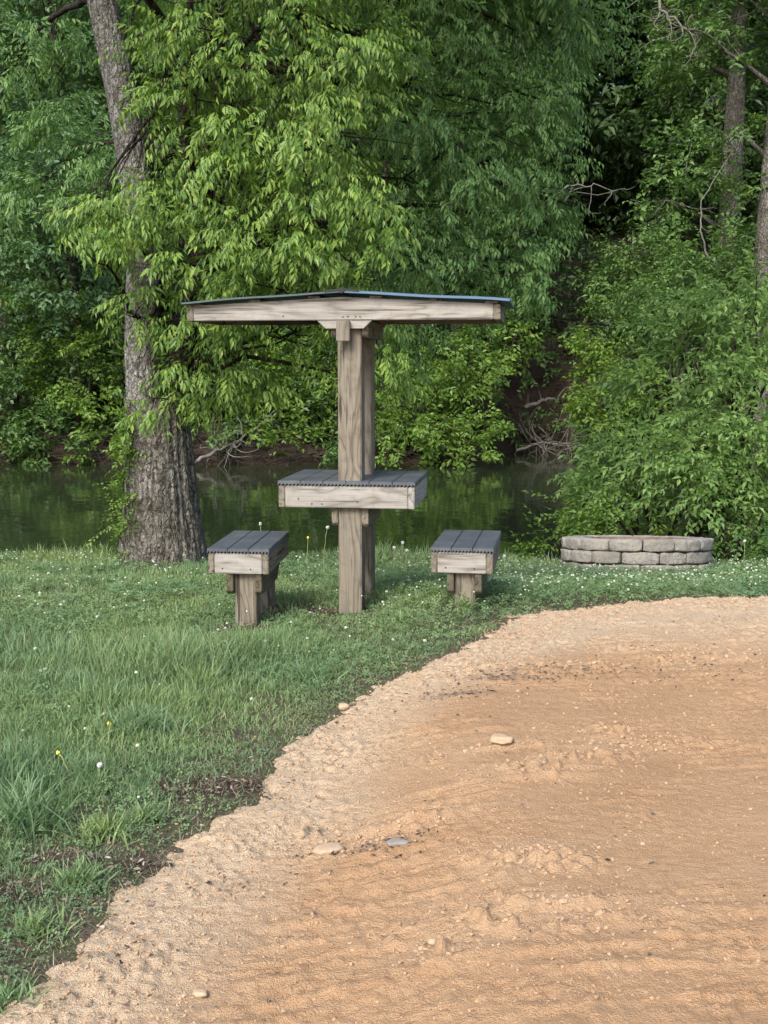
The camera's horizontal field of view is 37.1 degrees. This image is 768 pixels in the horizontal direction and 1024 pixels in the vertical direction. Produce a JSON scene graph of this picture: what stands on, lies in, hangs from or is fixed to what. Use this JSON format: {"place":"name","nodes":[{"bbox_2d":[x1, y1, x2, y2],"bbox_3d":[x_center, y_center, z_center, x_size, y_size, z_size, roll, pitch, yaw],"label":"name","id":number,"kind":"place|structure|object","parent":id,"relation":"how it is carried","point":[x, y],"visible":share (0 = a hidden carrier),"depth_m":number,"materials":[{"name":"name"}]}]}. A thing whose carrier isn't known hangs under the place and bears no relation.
{"place":"outdoors","nodes":[
{"label":"outdoors","id":0,"kind":"place"},
{"bbox_2d":[0,596,767,1023],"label":"dirt road","id":1,"kind":"structure","parent":0,"point":[738,982],"depth_m":3.22,"materials":[{"name":"soil"}]},
{"bbox_2d":[193,989,207,997],"bbox_3d":[-0.427,1.119,2.656,0.036,0.018,0.027,1,7,6],"label":"stone","id":2,"kind":"object","parent":1,"relation":"on","point":[200,993],"visible":1,"depth_m":2.65,"materials":[{"name":"beige stone"}]},
{"bbox_2d":[312,842,345,854],"bbox_3d":[-0.165,1.008,3.416,0.103,0.020,0.077,-1,7,-10],"label":"stone","id":3,"kind":"object","parent":1,"relation":"on","point":[335,847],"visible":0.99,"depth_m":3.40,"materials":[{"name":"beige stone"}]},
{"bbox_2d":[338,703,348,710],"bbox_3d":[-0.172,0.830,4.865,0.050,0.031,0.037,0,7,-1],"label":"stone","id":4,"kind":"object","parent":1,"relation":"on","point":[343,706],"visible":1,"depth_m":4.85,"materials":[{"name":"beige stone"}]},
{"bbox_2d":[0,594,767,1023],"bbox_3d":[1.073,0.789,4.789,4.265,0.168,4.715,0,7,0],"label":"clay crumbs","id":5,"kind":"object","parent":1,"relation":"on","point":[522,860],"visible":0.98,"depth_m":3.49,"materials":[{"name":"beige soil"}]},
{"bbox_2d":[386,838,410,845],"bbox_3d":[0.042,0.978,3.384,0.073,0.016,0.053,-2,7,-15],"label":"stone","id":6,"kind":"object","parent":1,"relation":"on","point":[396,841],"visible":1,"depth_m":3.37,"materials":[{"name":"grey stone"}]},
{"bbox_2d":[428,938,437,945],"bbox_3d":[0.120,1.046,2.784,0.021,0.017,0.024,7,10,43],"label":"stone","id":7,"kind":"object","parent":1,"relation":"on","point":[432,941],"visible":0.87,"depth_m":2.78,"materials":[{"name":"beige stone"}]},
{"bbox_2d":[101,615,766,1002],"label":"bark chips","id":8,"kind":"object","parent":1,"relation":"on","point":[469,779],"visible":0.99,"depth_m":4.23,"materials":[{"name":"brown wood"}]},
{"bbox_2d":[489,733,513,744],"bbox_3d":[0.422,0.817,4.103,0.089,0.032,0.066,2,7,14],"label":"stone","id":9,"kind":"object","parent":1,"relation":"on","point":[500,738],"visible":1,"depth_m":4.08,"materials":[{"name":"beige stone"}]},
{"bbox_2d":[0,141,767,1013],"bbox_3d":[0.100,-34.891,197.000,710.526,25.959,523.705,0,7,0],"label":"ground","id":10,"kind":"structure","parent":0,"point":[86,933],"depth_m":5.67,"materials":[{"name":"soil"}]},
{"bbox_2d":[0,961,63,1014],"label":"grass tuft","id":11,"kind":"object","parent":10,"relation":"on","point":[6,992],"visible":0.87,"depth_m":2.64,"materials":[{"name":"green plant"}]},
{"bbox_2d":[3,0,73,281],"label":"tree","id":12,"kind":"object","parent":10,"relation":"on","point":[13,9],"visible":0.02,"depth_m":35.64,"materials":[{"name":"green plant"}]},
{"bbox_2d":[0,902,87,951],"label":"grass tuft","id":13,"kind":"object","parent":10,"relation":"on","point":[36,925],"visible":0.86,"depth_m":2.96,"materials":[{"name":"green plant"}]},
{"bbox_2d":[0,761,100,846],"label":"grass tuft","id":14,"kind":"object","parent":10,"relation":"on","point":[11,813],"visible":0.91,"depth_m":3.57,"materials":[{"name":"green plant"}]},
{"bbox_2d":[0,314,105,465],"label":"shrub","id":15,"kind":"object","parent":10,"relation":"on","point":[14,439],"visible":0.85,"depth_m":26.31,"materials":[{"name":"green plant"}]},
{"bbox_2d":[3,0,102,308],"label":"tree","id":16,"kind":"object","parent":10,"relation":"on","point":[49,79],"depth_m":37.52,"materials":[{"name":"green plant"}]},
{"bbox_2d":[0,272,125,465],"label":"shrub","id":17,"kind":"object","parent":10,"relation":"on","point":[83,404],"visible":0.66,"depth_m":26.58,"materials":[{"name":"green plant"}]},
{"bbox_2d":[56,751,73,782],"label":"dandelion","id":18,"kind":"object","parent":10,"relation":"on","point":[57,752],"visible":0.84,"depth_m":3.99,"materials":[{"name":"plant"}]},
{"bbox_2d":[0,0,150,411],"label":"tree","id":19,"kind":"object","parent":10,"relation":"on","point":[46,242],"visible":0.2,"depth_m":27.78,"materials":[{"name":"green plant"}]},
{"bbox_2d":[32,853,122,897],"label":"grass tuft","id":20,"kind":"object","parent":10,"relation":"on","point":[83,875],"visible":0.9,"depth_m":3.22,"materials":[{"name":"green plant"}]},
{"bbox_2d":[0,0,171,426],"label":"tree","id":21,"kind":"object","parent":10,"relation":"on","point":[97,293],"visible":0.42,"depth_m":26.05,"materials":[{"name":"green plant"}]},
{"bbox_2d":[48,555,131,573],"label":"grass tuft","id":22,"kind":"object","parent":10,"relation":"on","point":[93,561],"visible":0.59,"depth_m":9.19,"materials":[{"name":"green plant"}]},
{"bbox_2d":[97,762,102,777],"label":"dandelion","id":23,"kind":"object","parent":10,"relation":"on","point":[99,764],"visible":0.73,"depth_m":3.99,"materials":[{"name":"white plant"}]},
{"bbox_2d":[48,809,154,848],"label":"grass tuft","id":24,"kind":"object","parent":10,"relation":"on","point":[103,826],"visible":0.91,"depth_m":3.56,"materials":[{"name":"green plant"}]},
{"bbox_2d":[2,0,219,319],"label":"tree","id":25,"kind":"object","parent":10,"relation":"on","point":[67,81],"visible":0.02,"depth_m":34.83,"materials":[{"name":"green plant"}]},
{"bbox_2d":[64,693,213,748],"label":"grass tuft","id":26,"kind":"object","parent":10,"relation":"on","point":[140,712],"visible":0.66,"depth_m":4.58,"materials":[{"name":"green plant"}]},
{"bbox_2d":[105,794,176,832],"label":"grass tuft","id":27,"kind":"object","parent":10,"relation":"on","point":[147,811],"visible":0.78,"depth_m":3.67,"materials":[{"name":"green plant"}]},
{"bbox_2d":[46,24,270,256],"bbox_3d":[-6.712,-14.255,39.393,10.005,15.391,8.438,0,7,0],"label":"tree","id":28,"kind":"object","parent":10,"relation":"on","point":[156,112],"depth_m":37.60,"materials":[{"name":"green plant"}]},
{"bbox_2d":[62,0,283,369],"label":"tree","id":29,"kind":"object","parent":10,"relation":"on","point":[138,81],"visible":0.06,"depth_m":29.28,"materials":[{"name":"green plant"}]},
{"bbox_2d":[123,270,270,460],"bbox_3d":[-4.415,-3.545,26.967,3.394,4.826,3.834,-2,7,-14],"label":"shrub","id":30,"kind":"object","parent":10,"relation":"on","point":[228,432],"visible":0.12,"depth_m":26.60,"materials":[{"name":"green plant"}]},
{"bbox_2d":[154,657,248,691],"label":"grass tuft","id":31,"kind":"object","parent":10,"relation":"on","point":[202,673],"visible":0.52,"depth_m":5.22,"materials":[{"name":"green plant"}]},
{"bbox_2d":[100,0,340,398],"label":"tree","id":32,"kind":"object","parent":10,"relation":"on","point":[224,201],"visible":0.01,"depth_m":28.46,"materials":[{"name":"green plant"}]},
{"bbox_2d":[195,409,275,466],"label":"dead branch","id":33,"kind":"object","parent":10,"relation":"on","point":[233,444],"visible":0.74,"depth_m":25.74,"materials":[{"name":"grey wood"}]},
{"bbox_2d":[207,531,288,624],"bbox_3d":[-0.788,0.535,6.779,0.350,0.753,0.710,1,7,5],"label":"bench","id":34,"kind":"object","parent":10,"relation":"on","point":[247,563],"visible":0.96,"depth_m":6.46,"materials":[{"name":"grey wood"}]},
{"bbox_2d":[136,6,365,294],"bbox_3d":[-4.104,-13.133,37.288,9.107,14.899,8.510,0,7,0],"label":"tree","id":35,"kind":"object","parent":10,"relation":"on","point":[284,127],"depth_m":35.90,"materials":[{"name":"green plant"}]},
{"bbox_2d":[209,327,337,460],"bbox_3d":[-2.466,-2.858,27.371,3.390,3.337,3.761,-6,9,-40],"label":"shrub","id":36,"kind":"object","parent":10,"relation":"on","point":[292,408],"visible":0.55,"depth_m":26.80,"materials":[{"name":"green plant"}]},
{"bbox_2d":[253,653,352,688],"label":"grass tuft","id":37,"kind":"object","parent":10,"relation":"on","point":[298,669],"visible":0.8,"depth_m":5.33,"materials":[{"name":"green plant"}]},
{"bbox_2d":[214,2,406,376],"bbox_3d":[-2.357,-9.610,30.183,6.221,13.573,6.683,0,7,0],"label":"tree","id":38,"kind":"object","parent":10,"relation":"on","point":[304,281],"visible":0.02,"depth_m":29.47,"materials":[{"name":"green plant"}]},
{"bbox_2d":[0,0,645,568],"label":"tree","id":39,"kind":"object","parent":10,"relation":"on","point":[292,156],"visible":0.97,"depth_m":9.54,"materials":[{"name":"green plant"}]},
{"bbox_2d":[86,399,149,564],"bbox_3d":[-2.198,-0.187,9.590,0.453,1.509,0.528,5,9,33],"label":"climbing vine","id":40,"kind":"object","parent":39,"relation":"attached to","point":[125,450],"visible":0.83,"depth_m":9.60,"materials":[{"name":"green plant"}]},
{"bbox_2d":[222,14,425,242],"bbox_3d":[-1.663,-14.216,38.555,9.456,15.141,8.584,-3,8,-23],"label":"tree","id":41,"kind":"object","parent":10,"relation":"on","point":[372,119],"visible":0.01,"depth_m":37.42,"materials":[{"name":"green plant"}]},
{"bbox_2d":[323,526,328,572],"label":"dandelion","id":42,"kind":"object","parent":10,"relation":"on","point":[327,527],"visible":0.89,"depth_m":8.71,"materials":[{"name":"green plant"}]},
{"bbox_2d":[0,597,666,971],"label":"leaf litter","id":43,"kind":"object","parent":10,"relation":"on","point":[182,793],"visible":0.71,"depth_m":3.89,"materials":[{"name":"brown plant"}]},
{"bbox_2d":[286,325,383,465],"bbox_3d":[-1.026,-2.731,26.844,2.348,3.469,3.117,-4,8,-28],"label":"shrub","id":44,"kind":"object","parent":10,"relation":"on","point":[333,452],"visible":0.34,"depth_m":26.73,"materials":[{"name":"green plant"}]},
{"bbox_2d":[181,287,512,613],"bbox_3d":[-0.184,-0.257,7.030,1.901,2.161,0.808,1,7,8],"label":"picnic table","id":45,"kind":"object","parent":10,"relation":"on","point":[356,492],"visible":0.99,"depth_m":6.69,"materials":[{"name":"brown wood"}]},
{"bbox_2d":[0,588,724,1017],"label":"dry thatch","id":46,"kind":"object","parent":10,"relation":"on","point":[176,814],"visible":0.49,"depth_m":3.65,"materials":[{"name":"brown plant"}]},
{"bbox_2d":[0,338,755,465],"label":"brushwood","id":47,"kind":"object","parent":10,"relation":"on","point":[306,455],"visible":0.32,"depth_m":26.38,"materials":[{"name":"green plant"}]},
{"bbox_2d":[0,162,757,453],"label":"undergrowth","id":48,"kind":"object","parent":10,"relation":"on","point":[562,267],"visible":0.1,"depth_m":29.39,"materials":[{"name":"green plant"}]},
{"bbox_2d":[0,536,767,1003],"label":"lawn grass","id":49,"kind":"structure","parent":10,"relation":"on","point":[158,656],"depth_m":5.32,"materials":[{"name":"green plant"}]},
{"bbox_2d":[0,549,767,982],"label":"clover","id":50,"kind":"object","parent":10,"relation":"on","point":[562,575],"depth_m":6.73,"materials":[{"name":"green plant"}]},
{"bbox_2d":[21,0,767,273],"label":"woodland","id":51,"kind":"object","parent":10,"relation":"on","point":[625,122],"visible":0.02,"depth_m":44.05,"materials":[{"name":"green plant"}]},
{"bbox_2d":[275,0,513,397],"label":"tree","id":52,"kind":"object","parent":10,"relation":"on","point":[365,285],"visible":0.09,"depth_m":28.56,"materials":[{"name":"green plant"}]},
{"bbox_2d":[376,606,415,624],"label":"grass tuft","id":53,"kind":"object","parent":10,"relation":"on","point":[397,618],"visible":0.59,"depth_m":6.29,"materials":[{"name":"green plant"}]},
{"bbox_2d":[311,0,546,292],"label":"tree","id":54,"kind":"object","parent":10,"relation":"on","point":[433,201],"visible":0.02,"depth_m":35.99,"materials":[{"name":"green plant"}]},
{"bbox_2d":[375,331,518,468],"bbox_3d":[1.054,-2.526,25.885,4.017,3.424,3.265,0,7,0],"label":"shrub","id":55,"kind":"object","parent":10,"relation":"on","point":[426,429],"visible":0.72,"depth_m":25.74,"materials":[{"name":"green plant"}]},
{"bbox_2d":[344,0,571,376],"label":"tree","id":56,"kind":"object","parent":10,"relation":"on","point":[515,212],"visible":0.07,"depth_m":28.73,"materials":[{"name":"green plant"}]},
{"bbox_2d":[430,530,500,610],"bbox_3d":[0.488,0.490,6.730,0.351,0.674,0.710,1,7,9],"label":"bench","id":57,"kind":"object","parent":10,"relation":"on","point":[466,560],"visible":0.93,"depth_m":6.39,"materials":[{"name":"grey wood"}]},
{"bbox_2d":[448,589,489,612],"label":"grass tuft","id":58,"kind":"object","parent":10,"relation":"on","point":[467,606],"visible":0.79,"depth_m":6.39,"materials":[{"name":"green plant"}]},
{"bbox_2d":[419,312,544,442],"bbox_3d":[2.653,-3.366,27.854,2.464,3.382,4.131,7,10,42],"label":"shrub","id":59,"kind":"object","parent":10,"relation":"on","point":[492,377],"visible":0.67,"depth_m":27.54,"materials":[{"name":"green plant"}]},
{"bbox_2d":[394,0,598,268],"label":"tree","id":60,"kind":"object","parent":10,"relation":"on","point":[567,150],"depth_m":40.04,"materials":[{"name":"green plant"}]},
{"bbox_2d":[468,0,586,340],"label":"tree","id":61,"kind":"object","parent":10,"relation":"on","point":[518,337],"visible":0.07,"depth_m":33.76,"materials":[{"name":"green plant"}]},
{"bbox_2d":[489,359,590,451],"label":"shrub","id":62,"kind":"object","parent":10,"relation":"on","point":[518,422],"visible":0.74,"depth_m":30.07,"materials":[{"name":"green plant"}]},
{"bbox_2d":[524,386,571,409],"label":"dead branch","id":63,"kind":"object","parent":10,"relation":"on","point":[533,404],"visible":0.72,"depth_m":30.52,"materials":[{"name":"grey wood"}]},
{"bbox_2d":[514,408,588,457],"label":"dead branch","id":64,"kind":"object","parent":10,"relation":"on","point":[541,444],"visible":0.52,"depth_m":28.73,"materials":[{"name":"grey wood"}]},
{"bbox_2d":[537,0,643,232],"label":"tree","id":65,"kind":"object","parent":10,"relation":"on","point":[617,49],"visible":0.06,"depth_m":44.15,"materials":[{"name":"green plant"}]},
{"bbox_2d":[544,181,638,221],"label":"dead branch","id":66,"kind":"object","parent":10,"relation":"on","point":[565,187],"visible":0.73,"depth_m":21.39,"materials":[{"name":"grey wood"}]},
{"bbox_2d":[500,474,687,562],"bbox_3d":[2.140,0.351,11.523,1.962,1.490,1.110,0,7,0],"label":"shrub","id":67,"kind":"object","parent":10,"relation":"on","point":[570,527],"visible":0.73,"depth_m":11.40,"materials":[{"name":"green plant"}]},
{"bbox_2d":[561,0,651,207],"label":"tree","id":68,"kind":"object","parent":10,"relation":"on","point":[608,85],"visible":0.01,"depth_m":50.04,"materials":[{"name":"green plant"}]},
{"bbox_2d":[520,214,714,367],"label":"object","id":69,"kind":"object","parent":10,"relation":"on","point":[630,265],"visible":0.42,"depth_m":31.29,"materials":[{"name":"green plant"}]},
{"bbox_2d":[557,319,692,459],"bbox_3d":[5.581,-2.661,27.095,3.168,3.804,3.147,0,7,0],"label":"shrub","id":70,"kind":"object","parent":10,"relation":"on","point":[586,409],"visible":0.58,"depth_m":26.79,"materials":[{"name":"green plant"}]},
{"bbox_2d":[578,0,691,239],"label":"tree","id":71,"kind":"object","parent":10,"relation":"on","point":[637,8],"visible":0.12,"depth_m":44.56,"materials":[{"name":"green plant"}]},
{"bbox_2d":[560,535,713,575],"bbox_3d":[2.249,0.384,10.198,1.341,0.328,1.315,0,1,0],"label":"fire pit","id":72,"kind":"object","parent":10,"relation":"on","point":[640,551],"visible":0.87,"depth_m":9.66,"materials":[{"name":"stone"}]},
{"bbox_2d":[547,388,767,561],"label":"shrub","id":73,"kind":"object","parent":10,"relation":"on","point":[680,470],"visible":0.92,"depth_m":11.72,"materials":[{"name":"green plant"}]},
{"bbox_2d":[573,214,767,452],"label":"shrub","id":74,"kind":"object","parent":10,"relation":"on","point":[672,270],"visible":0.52,"depth_m":26.38,"materials":[{"name":"green plant"}]},
{"bbox_2d":[591,249,767,557],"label":"shrub","id":75,"kind":"object","parent":10,"relation":"on","point":[734,340],"visible":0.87,"depth_m":12.48,"materials":[{"name":"green plant"}]},
{"bbox_2d":[622,0,767,416],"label":"tree","id":76,"kind":"object","parent":10,"relation":"on","point":[730,194],"visible":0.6,"depth_m":26.64,"materials":[{"name":"green plant"}]},
{"bbox_2d":[624,0,767,224],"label":"tree","id":77,"kind":"object","parent":10,"relation":"on","point":[705,115],"visible":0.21,"depth_m":38.67,"materials":[{"name":"green plant"}]},
{"bbox_2d":[634,0,767,220],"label":"tree","id":78,"kind":"object","parent":10,"relation":"on","point":[665,102],"visible":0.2,"depth_m":36.34,"materials":[{"name":"green plant"}]},
{"bbox_2d":[689,504,767,563],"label":"shrub","id":79,"kind":"object","parent":10,"relation":"on","point":[758,550],"visible":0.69,"depth_m":11.12,"materials":[{"name":"green plant"}]},
{"bbox_2d":[690,0,767,463],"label":"tree","id":80,"kind":"object","parent":10,"relation":"on","point":[761,238],"visible":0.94,"depth_m":25.63,"materials":[{"name":"green plant"}]},
{"bbox_2d":[622,0,729,69],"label":"dead branch","id":81,"kind":"object","parent":80,"relation":"hanging from","point":[665,12],"visible":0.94,"depth_m":25.19,"materials":[{"name":"grey wood"}]},
{"bbox_2d":[700,152,731,260],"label":"dead branch","id":82,"kind":"object","parent":80,"relation":"attached to","point":[706,253],"visible":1,"depth_m":24.70,"materials":[{"name":"grey wood"}]},
{"bbox_2d":[0,451,767,560],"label":"pond water","id":83,"kind":"structure","parent":0,"point":[52,504],"depth_m":18.25,"materials":[{"name":"green liquid"}]}
]}

